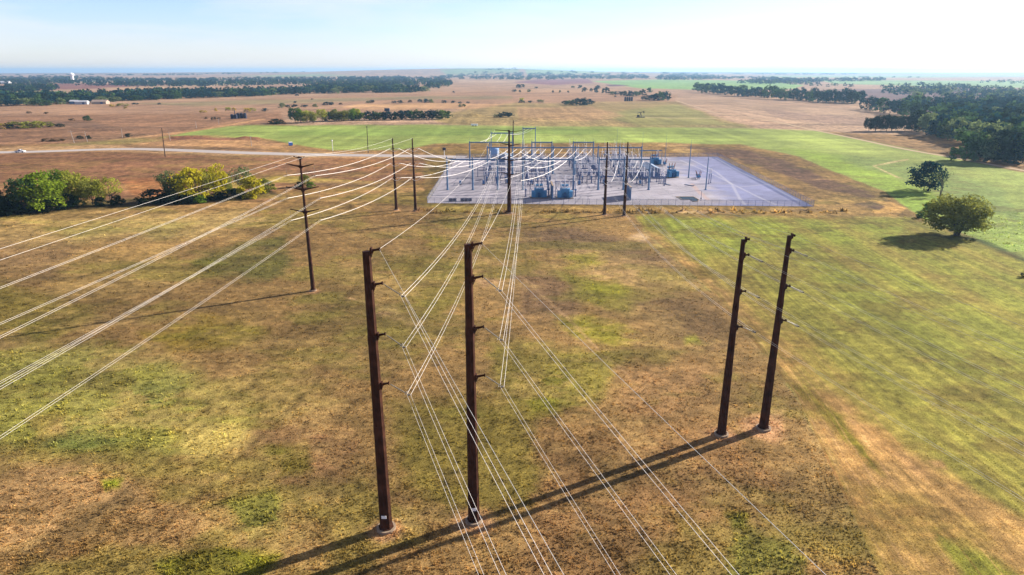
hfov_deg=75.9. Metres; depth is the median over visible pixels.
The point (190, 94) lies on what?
tree
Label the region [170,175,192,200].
tree
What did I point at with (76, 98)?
tree
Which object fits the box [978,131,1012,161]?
tree
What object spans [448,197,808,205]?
chain link fence
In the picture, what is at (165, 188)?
tree
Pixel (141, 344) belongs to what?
conductor bundle
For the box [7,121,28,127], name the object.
shrub
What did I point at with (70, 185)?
tree
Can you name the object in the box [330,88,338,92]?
tree
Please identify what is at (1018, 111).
tree
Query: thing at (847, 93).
tree
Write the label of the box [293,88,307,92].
tree
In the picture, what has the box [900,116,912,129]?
tree
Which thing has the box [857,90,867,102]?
tree
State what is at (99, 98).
tree
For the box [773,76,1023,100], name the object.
distant wood
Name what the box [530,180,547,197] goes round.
power transformer
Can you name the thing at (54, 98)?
tree
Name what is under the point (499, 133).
gantry
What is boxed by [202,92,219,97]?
tree
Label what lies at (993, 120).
tree
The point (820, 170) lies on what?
ground
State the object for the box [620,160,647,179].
switch portal
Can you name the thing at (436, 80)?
distant wood
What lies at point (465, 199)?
material crate
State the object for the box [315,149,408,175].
conductor bundle
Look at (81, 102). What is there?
farm building
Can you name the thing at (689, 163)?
lightning mast
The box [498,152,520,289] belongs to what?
conductor bundle
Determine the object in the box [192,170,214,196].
tree
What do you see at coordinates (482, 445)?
conductor bundle
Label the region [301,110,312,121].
tree
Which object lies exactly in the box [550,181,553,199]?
firewall
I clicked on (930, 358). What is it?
conductor bundle
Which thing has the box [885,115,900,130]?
tree
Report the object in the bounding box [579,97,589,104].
tree
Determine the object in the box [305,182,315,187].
bush
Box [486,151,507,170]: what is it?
switch portal
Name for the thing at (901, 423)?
conductor bundle
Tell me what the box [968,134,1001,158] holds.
tree
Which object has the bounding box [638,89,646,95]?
tree
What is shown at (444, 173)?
chain link fence
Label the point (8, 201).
tree
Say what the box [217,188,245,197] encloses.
bush
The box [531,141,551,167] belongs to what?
gantry
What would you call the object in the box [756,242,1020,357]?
shield wire
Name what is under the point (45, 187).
tree
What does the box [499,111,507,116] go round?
tree
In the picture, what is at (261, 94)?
tree
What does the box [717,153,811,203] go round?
chain link fence
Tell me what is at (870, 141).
farm track
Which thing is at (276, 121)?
bush
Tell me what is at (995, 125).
tree
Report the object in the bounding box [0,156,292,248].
shield wire
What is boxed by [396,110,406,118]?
tree
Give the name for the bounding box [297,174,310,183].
tree
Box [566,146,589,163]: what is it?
switch portal
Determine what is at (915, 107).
tree
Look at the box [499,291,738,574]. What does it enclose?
conductor bundle
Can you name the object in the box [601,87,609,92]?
tree
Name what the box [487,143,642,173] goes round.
gantry
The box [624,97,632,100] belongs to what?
oil tank battery
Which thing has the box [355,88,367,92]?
tree
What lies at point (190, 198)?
bush
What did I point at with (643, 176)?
disconnect switch
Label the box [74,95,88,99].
tree
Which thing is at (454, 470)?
conductor bundle
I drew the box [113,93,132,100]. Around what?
tree
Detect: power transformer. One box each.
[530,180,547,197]
[556,180,573,198]
[651,152,661,164]
[666,163,678,177]
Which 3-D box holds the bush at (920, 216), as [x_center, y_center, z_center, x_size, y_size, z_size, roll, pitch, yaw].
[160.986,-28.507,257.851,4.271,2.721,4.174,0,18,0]
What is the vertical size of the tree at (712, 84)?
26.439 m
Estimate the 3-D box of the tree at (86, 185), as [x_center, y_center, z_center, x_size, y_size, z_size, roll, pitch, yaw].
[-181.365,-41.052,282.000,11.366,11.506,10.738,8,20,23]
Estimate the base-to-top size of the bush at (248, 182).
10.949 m
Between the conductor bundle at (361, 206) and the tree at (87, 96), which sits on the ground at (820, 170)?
the tree at (87, 96)
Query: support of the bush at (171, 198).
on the ground at (820, 170)
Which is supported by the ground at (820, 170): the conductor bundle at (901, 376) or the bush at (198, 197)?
the bush at (198, 197)
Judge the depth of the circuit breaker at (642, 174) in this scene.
349.30 m
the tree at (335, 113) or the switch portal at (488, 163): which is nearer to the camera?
the switch portal at (488, 163)
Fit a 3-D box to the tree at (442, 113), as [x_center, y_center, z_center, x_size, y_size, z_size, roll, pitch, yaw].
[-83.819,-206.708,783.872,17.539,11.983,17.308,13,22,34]
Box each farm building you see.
[74,100,89,103]
[91,100,109,103]
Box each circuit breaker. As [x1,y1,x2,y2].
[578,166,601,178]
[621,166,644,178]
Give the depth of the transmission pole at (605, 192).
259.73 m
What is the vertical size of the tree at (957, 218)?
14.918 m
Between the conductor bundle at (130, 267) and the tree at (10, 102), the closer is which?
the conductor bundle at (130, 267)
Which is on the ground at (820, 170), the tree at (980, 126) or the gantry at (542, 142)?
the tree at (980, 126)
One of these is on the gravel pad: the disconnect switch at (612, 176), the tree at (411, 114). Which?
the disconnect switch at (612, 176)
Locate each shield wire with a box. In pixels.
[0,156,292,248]
[1,157,302,259]
[379,249,563,574]
[505,266,825,574]
[610,146,742,236]
[638,154,781,231]
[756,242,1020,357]
[806,240,1021,325]
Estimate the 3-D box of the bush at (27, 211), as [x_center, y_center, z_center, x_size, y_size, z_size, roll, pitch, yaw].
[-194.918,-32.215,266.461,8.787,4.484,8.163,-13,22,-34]
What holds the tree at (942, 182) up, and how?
on the ground at (820, 170)
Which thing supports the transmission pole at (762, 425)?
on the ground at (820, 170)
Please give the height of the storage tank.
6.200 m
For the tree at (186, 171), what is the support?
on the ground at (820, 170)
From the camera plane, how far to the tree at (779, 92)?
1313.03 m
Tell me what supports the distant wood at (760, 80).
on the ground at (820, 170)
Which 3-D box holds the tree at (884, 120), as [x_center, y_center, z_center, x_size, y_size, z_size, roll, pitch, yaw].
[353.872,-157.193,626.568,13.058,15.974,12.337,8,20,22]
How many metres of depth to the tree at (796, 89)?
1276.82 m
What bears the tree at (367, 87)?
on the ground at (820, 170)
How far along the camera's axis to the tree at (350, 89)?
1697.41 m
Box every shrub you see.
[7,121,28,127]
[17,121,39,127]
[30,121,45,127]
[39,122,54,126]
[82,115,92,120]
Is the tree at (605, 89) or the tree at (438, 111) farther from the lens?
the tree at (605, 89)
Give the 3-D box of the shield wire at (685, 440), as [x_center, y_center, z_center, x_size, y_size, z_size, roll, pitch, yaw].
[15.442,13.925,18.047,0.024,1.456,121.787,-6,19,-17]
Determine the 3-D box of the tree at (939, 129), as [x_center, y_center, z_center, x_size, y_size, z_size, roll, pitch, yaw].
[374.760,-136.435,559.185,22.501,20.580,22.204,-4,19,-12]
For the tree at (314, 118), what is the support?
on the ground at (820, 170)
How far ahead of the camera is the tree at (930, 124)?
583.88 m
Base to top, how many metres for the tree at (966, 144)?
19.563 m
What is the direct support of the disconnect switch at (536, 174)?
on the gravel pad
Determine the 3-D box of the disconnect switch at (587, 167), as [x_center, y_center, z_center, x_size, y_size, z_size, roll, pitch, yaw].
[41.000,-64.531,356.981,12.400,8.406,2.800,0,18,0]
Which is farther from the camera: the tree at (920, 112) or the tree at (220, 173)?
the tree at (920, 112)
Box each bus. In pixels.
[483,171,507,182]
[525,173,549,183]
[624,171,648,182]
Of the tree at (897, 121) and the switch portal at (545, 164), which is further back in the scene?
the tree at (897, 121)
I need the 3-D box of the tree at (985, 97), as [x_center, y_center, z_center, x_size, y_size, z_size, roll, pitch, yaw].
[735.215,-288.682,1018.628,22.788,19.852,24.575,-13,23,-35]
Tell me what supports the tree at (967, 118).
on the ground at (820, 170)
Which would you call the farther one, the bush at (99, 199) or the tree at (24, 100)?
the tree at (24, 100)
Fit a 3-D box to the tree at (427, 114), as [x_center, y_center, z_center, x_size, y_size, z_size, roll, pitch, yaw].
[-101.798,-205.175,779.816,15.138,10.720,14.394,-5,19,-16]
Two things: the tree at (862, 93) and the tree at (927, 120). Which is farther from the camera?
the tree at (862, 93)
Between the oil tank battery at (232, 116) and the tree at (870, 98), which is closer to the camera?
the oil tank battery at (232, 116)
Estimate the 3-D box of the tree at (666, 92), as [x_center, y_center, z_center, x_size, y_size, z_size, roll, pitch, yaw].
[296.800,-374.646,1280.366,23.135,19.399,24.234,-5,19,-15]
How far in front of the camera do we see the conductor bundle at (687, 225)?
133.43 m
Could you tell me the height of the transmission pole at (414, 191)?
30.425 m
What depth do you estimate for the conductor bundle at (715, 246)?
140.52 m
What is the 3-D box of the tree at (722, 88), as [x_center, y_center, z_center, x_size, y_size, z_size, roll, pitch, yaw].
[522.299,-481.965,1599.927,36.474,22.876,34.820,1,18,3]
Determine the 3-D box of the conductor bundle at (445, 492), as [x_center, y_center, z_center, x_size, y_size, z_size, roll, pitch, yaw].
[4.257,27.937,32.581,0.426,1.264,99.613,-6,19,-18]
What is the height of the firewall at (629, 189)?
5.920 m
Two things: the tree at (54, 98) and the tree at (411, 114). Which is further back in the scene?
the tree at (54, 98)
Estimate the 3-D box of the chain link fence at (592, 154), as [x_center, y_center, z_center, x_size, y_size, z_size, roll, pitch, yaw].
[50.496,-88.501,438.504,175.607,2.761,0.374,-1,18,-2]
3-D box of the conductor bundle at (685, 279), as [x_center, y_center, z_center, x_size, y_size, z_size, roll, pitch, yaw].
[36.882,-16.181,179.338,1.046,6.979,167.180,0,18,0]
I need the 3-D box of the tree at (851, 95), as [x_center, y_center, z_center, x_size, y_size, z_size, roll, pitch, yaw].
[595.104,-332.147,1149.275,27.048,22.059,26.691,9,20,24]
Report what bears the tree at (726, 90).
on the ground at (820, 170)
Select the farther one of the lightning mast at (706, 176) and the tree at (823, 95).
the tree at (823, 95)
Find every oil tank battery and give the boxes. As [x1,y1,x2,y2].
[230,114,237,118]
[236,113,246,117]
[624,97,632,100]
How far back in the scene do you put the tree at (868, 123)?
624.28 m
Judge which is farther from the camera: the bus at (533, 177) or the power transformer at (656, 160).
the power transformer at (656, 160)
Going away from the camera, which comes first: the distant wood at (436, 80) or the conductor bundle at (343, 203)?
the conductor bundle at (343, 203)
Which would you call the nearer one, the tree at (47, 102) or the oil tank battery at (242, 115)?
the oil tank battery at (242, 115)
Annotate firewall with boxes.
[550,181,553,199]
[626,183,631,198]
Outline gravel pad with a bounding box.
[428,157,811,205]
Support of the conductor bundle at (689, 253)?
attached to the transmission pole at (721, 432)
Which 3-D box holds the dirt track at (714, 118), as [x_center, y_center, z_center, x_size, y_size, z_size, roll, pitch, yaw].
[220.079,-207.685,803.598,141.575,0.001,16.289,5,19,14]
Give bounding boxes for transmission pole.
[285,156,320,291]
[362,247,409,534]
[390,138,400,209]
[410,138,420,210]
[464,241,502,526]
[498,130,524,213]
[602,142,612,214]
[621,142,632,215]
[714,236,762,437]
[756,233,807,431]
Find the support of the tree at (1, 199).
on the ground at (820, 170)
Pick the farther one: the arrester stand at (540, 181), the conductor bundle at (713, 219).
the arrester stand at (540, 181)
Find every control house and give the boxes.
[499,152,511,163]
[643,162,660,177]
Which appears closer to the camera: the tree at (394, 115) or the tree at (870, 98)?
the tree at (394, 115)
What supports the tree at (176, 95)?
on the ground at (820, 170)
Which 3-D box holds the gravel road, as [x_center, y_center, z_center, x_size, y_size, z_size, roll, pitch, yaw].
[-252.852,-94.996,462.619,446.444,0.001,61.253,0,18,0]
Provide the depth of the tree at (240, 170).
308.18 m
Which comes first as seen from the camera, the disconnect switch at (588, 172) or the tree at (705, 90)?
the disconnect switch at (588, 172)
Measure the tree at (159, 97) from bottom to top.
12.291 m
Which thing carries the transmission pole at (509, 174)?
on the ground at (820, 170)
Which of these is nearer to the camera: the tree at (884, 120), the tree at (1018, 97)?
the tree at (884, 120)
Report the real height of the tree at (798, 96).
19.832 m
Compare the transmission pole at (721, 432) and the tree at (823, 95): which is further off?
the tree at (823, 95)
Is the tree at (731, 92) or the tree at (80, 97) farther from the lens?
the tree at (731, 92)
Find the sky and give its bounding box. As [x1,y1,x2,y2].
[0,0,1023,72]
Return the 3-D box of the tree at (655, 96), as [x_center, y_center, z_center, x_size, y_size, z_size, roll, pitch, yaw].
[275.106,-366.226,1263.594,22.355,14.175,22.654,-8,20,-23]
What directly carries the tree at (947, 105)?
on the ground at (820, 170)
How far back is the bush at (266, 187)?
311.76 m
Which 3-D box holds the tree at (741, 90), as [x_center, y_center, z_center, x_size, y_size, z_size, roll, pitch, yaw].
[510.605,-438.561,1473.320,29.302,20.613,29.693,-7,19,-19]
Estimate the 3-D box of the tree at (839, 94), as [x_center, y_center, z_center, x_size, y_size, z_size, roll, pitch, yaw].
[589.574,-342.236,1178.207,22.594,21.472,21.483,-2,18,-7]
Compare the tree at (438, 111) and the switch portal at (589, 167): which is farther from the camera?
the tree at (438, 111)
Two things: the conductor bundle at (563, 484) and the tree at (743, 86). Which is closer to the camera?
the conductor bundle at (563, 484)
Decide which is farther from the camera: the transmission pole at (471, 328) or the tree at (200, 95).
the tree at (200, 95)
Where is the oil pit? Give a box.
[676,196,698,201]
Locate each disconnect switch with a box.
[485,165,507,181]
[525,162,547,170]
[526,168,546,181]
[577,161,597,172]
[579,166,602,180]
[603,169,627,185]
[641,170,665,185]
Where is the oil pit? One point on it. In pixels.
(693, 199)
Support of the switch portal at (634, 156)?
on the gravel pad
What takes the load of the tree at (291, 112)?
on the ground at (820, 170)
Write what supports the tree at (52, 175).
on the ground at (820, 170)
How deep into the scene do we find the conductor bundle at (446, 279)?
106.55 m
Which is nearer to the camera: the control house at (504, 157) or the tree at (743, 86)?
the control house at (504, 157)
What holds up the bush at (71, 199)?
on the ground at (820, 170)
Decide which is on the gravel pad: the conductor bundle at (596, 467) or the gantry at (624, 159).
the gantry at (624, 159)
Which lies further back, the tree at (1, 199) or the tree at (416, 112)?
the tree at (416, 112)
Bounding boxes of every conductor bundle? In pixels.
[0,179,277,288]
[0,198,287,324]
[0,203,312,388]
[0,222,288,383]
[0,224,315,438]
[1,176,314,337]
[290,164,388,197]
[293,149,388,174]
[293,178,391,219]
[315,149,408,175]
[322,163,410,197]
[322,178,410,219]
[401,297,551,574]
[402,151,499,295]
[403,348,505,574]
[404,176,493,346]
[407,180,500,393]
[408,394,482,572]
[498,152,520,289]
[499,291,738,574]
[500,174,524,339]
[500,191,520,383]
[500,340,675,574]
[502,386,619,573]
[608,185,753,330]
[609,170,758,296]
[619,170,763,261]
[626,183,796,324]
[627,168,802,291]
[634,160,800,254]
[756,332,1023,500]
[762,262,1021,388]
[762,300,1023,445]
[798,327,1023,454]
[803,292,1022,404]
[808,257,1023,352]
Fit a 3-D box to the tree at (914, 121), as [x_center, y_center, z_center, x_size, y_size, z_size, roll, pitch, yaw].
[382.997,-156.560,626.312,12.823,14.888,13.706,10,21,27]
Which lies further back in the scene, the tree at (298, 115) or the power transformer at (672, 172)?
the tree at (298, 115)
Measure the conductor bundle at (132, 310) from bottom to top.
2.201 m
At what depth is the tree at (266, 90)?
1529.75 m
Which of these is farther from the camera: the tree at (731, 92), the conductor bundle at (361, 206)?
the tree at (731, 92)
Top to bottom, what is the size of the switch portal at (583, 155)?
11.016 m
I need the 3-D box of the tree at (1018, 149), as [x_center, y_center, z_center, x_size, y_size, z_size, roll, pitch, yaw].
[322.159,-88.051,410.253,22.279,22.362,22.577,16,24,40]
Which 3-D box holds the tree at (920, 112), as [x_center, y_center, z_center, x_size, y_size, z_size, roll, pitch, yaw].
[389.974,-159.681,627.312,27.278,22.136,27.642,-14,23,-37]
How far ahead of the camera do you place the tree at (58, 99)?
1122.72 m
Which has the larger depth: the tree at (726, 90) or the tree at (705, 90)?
the tree at (705, 90)
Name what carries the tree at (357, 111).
on the ground at (820, 170)
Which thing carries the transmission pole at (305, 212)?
on the ground at (820, 170)
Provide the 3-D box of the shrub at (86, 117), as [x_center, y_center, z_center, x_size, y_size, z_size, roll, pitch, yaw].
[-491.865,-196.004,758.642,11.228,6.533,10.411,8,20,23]
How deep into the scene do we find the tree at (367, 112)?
766.19 m
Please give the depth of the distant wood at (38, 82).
2927.69 m
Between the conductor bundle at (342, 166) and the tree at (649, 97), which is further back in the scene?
the tree at (649, 97)
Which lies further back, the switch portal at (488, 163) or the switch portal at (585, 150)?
the switch portal at (585, 150)
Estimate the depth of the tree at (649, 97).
1262.18 m
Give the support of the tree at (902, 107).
on the ground at (820, 170)
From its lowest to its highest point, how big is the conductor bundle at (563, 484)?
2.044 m
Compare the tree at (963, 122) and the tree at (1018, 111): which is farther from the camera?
the tree at (1018, 111)
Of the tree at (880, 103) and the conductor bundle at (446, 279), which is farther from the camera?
the tree at (880, 103)
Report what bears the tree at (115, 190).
on the ground at (820, 170)
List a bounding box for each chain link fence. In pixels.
[427,156,454,202]
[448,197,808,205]
[471,152,717,157]
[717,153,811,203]
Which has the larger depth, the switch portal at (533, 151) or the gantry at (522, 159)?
the switch portal at (533, 151)
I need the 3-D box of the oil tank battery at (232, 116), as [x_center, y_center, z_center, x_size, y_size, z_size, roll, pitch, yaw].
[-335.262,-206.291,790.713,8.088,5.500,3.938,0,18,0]
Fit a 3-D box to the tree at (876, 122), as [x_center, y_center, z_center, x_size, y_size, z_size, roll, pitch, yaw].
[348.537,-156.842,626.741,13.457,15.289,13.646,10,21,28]
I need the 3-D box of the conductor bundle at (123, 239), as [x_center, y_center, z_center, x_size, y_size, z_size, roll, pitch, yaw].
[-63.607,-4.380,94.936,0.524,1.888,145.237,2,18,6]
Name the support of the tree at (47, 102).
on the ground at (820, 170)
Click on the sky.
(37, 36)
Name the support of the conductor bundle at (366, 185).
attached to the transmission pole at (414, 191)
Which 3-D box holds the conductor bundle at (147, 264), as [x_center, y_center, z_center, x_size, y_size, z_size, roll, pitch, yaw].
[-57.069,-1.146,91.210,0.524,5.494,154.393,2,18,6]
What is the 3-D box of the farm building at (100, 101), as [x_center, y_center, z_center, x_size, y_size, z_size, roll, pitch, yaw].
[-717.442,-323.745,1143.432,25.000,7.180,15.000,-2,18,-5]
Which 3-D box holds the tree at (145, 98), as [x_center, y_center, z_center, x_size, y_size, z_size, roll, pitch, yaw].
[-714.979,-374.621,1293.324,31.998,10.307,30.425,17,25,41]
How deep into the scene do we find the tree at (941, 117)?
570.75 m
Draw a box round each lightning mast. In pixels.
[687,140,691,177]
[704,157,708,189]
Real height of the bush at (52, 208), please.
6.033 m
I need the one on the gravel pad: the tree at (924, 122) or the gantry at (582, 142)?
the gantry at (582, 142)
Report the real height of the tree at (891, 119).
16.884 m
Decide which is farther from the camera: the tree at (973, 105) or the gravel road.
the tree at (973, 105)
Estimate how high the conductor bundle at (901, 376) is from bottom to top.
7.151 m
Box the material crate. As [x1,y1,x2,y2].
[460,198,471,200]
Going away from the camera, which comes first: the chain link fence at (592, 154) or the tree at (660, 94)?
the chain link fence at (592, 154)
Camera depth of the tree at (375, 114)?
765.46 m
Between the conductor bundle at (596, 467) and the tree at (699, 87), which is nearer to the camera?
the conductor bundle at (596, 467)
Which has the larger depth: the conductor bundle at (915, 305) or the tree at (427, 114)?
the tree at (427, 114)
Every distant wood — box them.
[0,71,400,91]
[0,83,431,102]
[302,67,519,92]
[514,70,885,83]
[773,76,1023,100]
[901,92,1023,153]
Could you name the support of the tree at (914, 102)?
on the ground at (820, 170)
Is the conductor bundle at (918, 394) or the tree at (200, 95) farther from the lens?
the tree at (200, 95)
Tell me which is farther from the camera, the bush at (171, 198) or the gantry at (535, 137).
the gantry at (535, 137)
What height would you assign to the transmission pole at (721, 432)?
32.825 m
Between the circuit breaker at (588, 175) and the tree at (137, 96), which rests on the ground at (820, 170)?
the tree at (137, 96)
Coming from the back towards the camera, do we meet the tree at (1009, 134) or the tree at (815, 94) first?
the tree at (815, 94)
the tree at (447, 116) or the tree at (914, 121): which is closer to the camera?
the tree at (914, 121)
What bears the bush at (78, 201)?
on the ground at (820, 170)
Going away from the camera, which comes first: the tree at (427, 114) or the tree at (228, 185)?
the tree at (228, 185)
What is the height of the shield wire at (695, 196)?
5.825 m
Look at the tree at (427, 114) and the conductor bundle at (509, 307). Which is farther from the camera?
the tree at (427, 114)
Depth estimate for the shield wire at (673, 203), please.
128.19 m
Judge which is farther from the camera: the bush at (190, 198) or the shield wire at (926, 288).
the bush at (190, 198)
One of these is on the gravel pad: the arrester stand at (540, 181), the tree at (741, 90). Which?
the arrester stand at (540, 181)
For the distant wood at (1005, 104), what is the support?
on the ground at (820, 170)
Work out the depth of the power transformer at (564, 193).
296.75 m
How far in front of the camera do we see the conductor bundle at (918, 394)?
83.13 m
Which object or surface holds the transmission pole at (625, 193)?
on the ground at (820, 170)
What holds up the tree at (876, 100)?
on the ground at (820, 170)
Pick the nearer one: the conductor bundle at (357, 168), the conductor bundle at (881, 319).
the conductor bundle at (881, 319)
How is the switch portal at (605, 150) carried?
on the gravel pad
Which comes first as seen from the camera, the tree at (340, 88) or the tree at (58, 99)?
the tree at (58, 99)
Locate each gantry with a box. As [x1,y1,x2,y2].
[446,154,574,189]
[469,140,513,167]
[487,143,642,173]
[491,129,512,157]
[522,125,535,155]
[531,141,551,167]
[571,137,593,167]
[597,154,650,189]
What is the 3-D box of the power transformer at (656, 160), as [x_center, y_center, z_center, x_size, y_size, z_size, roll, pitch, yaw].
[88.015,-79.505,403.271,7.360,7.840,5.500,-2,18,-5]
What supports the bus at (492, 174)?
on the gravel pad
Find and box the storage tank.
[490,148,498,155]
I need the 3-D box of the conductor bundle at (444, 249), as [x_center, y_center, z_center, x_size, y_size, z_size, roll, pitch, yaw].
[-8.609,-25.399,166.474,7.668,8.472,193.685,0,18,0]
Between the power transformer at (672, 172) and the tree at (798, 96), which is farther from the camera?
the tree at (798, 96)
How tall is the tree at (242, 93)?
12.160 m
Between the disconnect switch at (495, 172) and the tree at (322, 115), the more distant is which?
the tree at (322, 115)
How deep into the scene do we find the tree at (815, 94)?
1233.22 m
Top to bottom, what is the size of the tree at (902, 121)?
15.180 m
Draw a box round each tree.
[0,191,14,211]
[1,99,22,105]
[1,194,22,212]
[3,175,41,207]
[13,170,68,210]
[16,97,32,104]
[31,98,43,104]
[37,168,71,195]
[40,100,53,105]
[45,96,56,103]
[54,98,65,103]
[57,169,96,198]
[67,97,79,102]
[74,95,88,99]
[74,178,103,204]
[82,95,92,101]
[90,176,122,202]
[95,96,108,99]
[110,96,121,101]
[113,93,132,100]
[130,95,143,100]
[142,95,156,99]
[148,94,162,99]
[153,170,179,196]
[165,167,216,197]
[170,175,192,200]
[171,92,182,98]
[185,93,196,97]
[191,92,204,97]
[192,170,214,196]
[200,163,229,192]
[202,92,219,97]
[212,91,227,96]
[219,176,232,191]
[225,91,239,95]
[226,166,250,187]
[239,91,251,95]
[254,90,264,95]
[260,88,271,94]
[287,107,300,119]
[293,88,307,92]
[294,109,304,122]
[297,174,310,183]
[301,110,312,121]
[308,111,318,122]
[316,109,327,121]
[329,108,340,120]
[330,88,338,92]
[336,86,348,91]
[338,110,348,120]
[342,87,356,92]
[346,108,355,120]
[353,108,360,116]
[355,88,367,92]
[358,112,370,119]
[362,85,372,90]
[364,110,373,119]
[370,111,377,119]
[372,112,386,119]
[384,111,396,119]
[392,112,399,119]
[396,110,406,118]
[399,110,410,118]
[405,110,415,119]
[412,109,420,118]
[417,110,424,118]
[421,111,431,118]
[428,109,436,118]
[432,109,441,118]
[435,109,447,119]
[443,111,452,118]
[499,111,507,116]
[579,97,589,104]
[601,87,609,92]
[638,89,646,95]
[644,95,655,100]
[651,94,659,100]
[654,91,664,99]
[660,91,668,98]
[694,83,704,91]
[701,84,710,92]
[703,83,715,92]
[711,83,723,93]
[719,85,730,94]
[725,86,735,93]
[728,86,739,95]
[734,88,744,95]
[739,85,747,93]
[741,88,753,95]
[754,86,765,97]
[762,86,775,97]
[773,87,787,99]
[788,88,798,98]
[789,91,804,100]
[804,90,815,101]
[813,89,824,100]
[817,91,828,102]
[826,89,836,102]
[833,91,846,101]
[841,88,856,102]
[844,92,859,103]
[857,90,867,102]
[859,95,875,109]
[863,117,876,129]
[868,97,881,110]
[868,115,883,130]
[871,97,890,111]
[877,115,889,128]
[881,114,895,130]
[882,99,896,112]
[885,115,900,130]
[889,99,906,114]
[893,116,905,130]
[897,100,913,115]
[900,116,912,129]
[901,100,922,116]
[903,109,930,131]
[904,160,948,190]
[906,116,919,130]
[909,91,922,98]
[909,101,930,114]
[916,117,935,130]
[917,112,947,131]
[920,193,995,235]
[921,115,947,134]
[925,113,953,137]
[932,168,954,195]
[935,115,961,137]
[937,102,953,114]
[940,117,965,139]
[949,120,974,138]
[949,126,988,160]
[952,120,985,139]
[953,115,975,131]
[959,131,995,159]
[964,101,980,108]
[964,119,1004,138]
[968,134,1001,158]
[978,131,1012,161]
[979,95,992,100]
[979,123,1012,135]
[979,129,1023,164]
[981,118,1020,125]
[988,111,1015,117]
[995,133,1023,162]
[1003,130,1023,162]
[1007,94,1023,101]
[1008,107,1023,114]
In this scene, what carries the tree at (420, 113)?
on the ground at (820, 170)
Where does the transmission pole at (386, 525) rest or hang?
on the ground at (820, 170)
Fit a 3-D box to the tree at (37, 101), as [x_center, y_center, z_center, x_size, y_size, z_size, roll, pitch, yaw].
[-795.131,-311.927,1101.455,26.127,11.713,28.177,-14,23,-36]
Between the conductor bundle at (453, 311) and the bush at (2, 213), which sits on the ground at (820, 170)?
the bush at (2, 213)
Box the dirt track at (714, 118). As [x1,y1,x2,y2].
[650,117,746,118]
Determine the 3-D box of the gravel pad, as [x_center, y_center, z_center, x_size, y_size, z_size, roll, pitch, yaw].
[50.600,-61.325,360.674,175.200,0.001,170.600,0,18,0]
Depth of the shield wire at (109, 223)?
93.25 m
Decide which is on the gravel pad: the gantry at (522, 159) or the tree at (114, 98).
the gantry at (522, 159)
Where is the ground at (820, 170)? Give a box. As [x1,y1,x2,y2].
[0,68,1023,574]
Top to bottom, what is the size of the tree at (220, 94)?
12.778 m
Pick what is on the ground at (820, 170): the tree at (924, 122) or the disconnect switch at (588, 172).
the tree at (924, 122)
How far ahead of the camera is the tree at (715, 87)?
1609.03 m
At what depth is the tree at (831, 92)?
1182.25 m
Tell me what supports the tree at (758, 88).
on the ground at (820, 170)
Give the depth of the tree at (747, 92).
1455.90 m
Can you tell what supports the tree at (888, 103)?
on the ground at (820, 170)
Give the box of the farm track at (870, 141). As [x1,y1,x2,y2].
[678,101,1023,170]
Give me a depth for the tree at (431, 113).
778.05 m
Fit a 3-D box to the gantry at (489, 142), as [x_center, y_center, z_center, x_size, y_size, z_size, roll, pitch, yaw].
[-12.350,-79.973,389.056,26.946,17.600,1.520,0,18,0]
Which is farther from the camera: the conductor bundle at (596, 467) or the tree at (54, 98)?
the tree at (54, 98)
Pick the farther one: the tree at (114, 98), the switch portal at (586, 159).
the tree at (114, 98)
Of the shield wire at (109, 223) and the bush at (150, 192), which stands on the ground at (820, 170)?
the bush at (150, 192)
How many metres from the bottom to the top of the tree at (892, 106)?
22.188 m
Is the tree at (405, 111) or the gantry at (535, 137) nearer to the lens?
the gantry at (535, 137)
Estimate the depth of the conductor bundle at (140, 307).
96.31 m
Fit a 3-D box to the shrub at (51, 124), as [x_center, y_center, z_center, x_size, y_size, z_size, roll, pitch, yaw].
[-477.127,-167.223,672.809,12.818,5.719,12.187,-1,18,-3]
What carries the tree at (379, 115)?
on the ground at (820, 170)
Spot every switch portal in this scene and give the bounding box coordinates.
[483,160,507,175]
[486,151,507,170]
[522,146,543,162]
[524,160,550,181]
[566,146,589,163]
[571,151,595,169]
[575,158,598,162]
[576,158,602,179]
[604,146,626,162]
[611,151,635,169]
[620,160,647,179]
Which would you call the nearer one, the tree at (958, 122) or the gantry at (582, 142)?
the gantry at (582, 142)
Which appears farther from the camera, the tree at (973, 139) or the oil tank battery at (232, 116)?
the oil tank battery at (232, 116)
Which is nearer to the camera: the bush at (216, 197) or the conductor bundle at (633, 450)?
the conductor bundle at (633, 450)
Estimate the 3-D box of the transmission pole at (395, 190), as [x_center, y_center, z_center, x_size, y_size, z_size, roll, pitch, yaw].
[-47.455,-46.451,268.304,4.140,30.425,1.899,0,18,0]
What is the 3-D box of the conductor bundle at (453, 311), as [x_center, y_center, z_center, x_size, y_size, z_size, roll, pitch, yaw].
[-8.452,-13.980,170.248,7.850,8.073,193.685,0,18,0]
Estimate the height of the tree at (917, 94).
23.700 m
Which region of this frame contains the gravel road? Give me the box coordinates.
[0,148,466,157]
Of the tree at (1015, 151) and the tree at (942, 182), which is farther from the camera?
the tree at (1015, 151)
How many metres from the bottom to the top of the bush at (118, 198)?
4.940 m
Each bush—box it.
[0,204,13,215]
[1,201,29,214]
[22,202,44,212]
[34,197,68,212]
[58,193,76,207]
[68,195,87,206]
[91,197,109,205]
[110,195,125,204]
[134,189,168,203]
[162,193,187,204]
[177,193,204,204]
[193,195,206,202]
[206,192,228,200]
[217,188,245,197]
[236,175,265,198]
[255,177,276,192]
[268,118,285,123]
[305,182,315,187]
[915,212,926,218]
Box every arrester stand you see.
[529,176,549,189]
[555,175,575,194]
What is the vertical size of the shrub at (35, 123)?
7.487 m
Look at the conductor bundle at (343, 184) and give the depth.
210.32 m

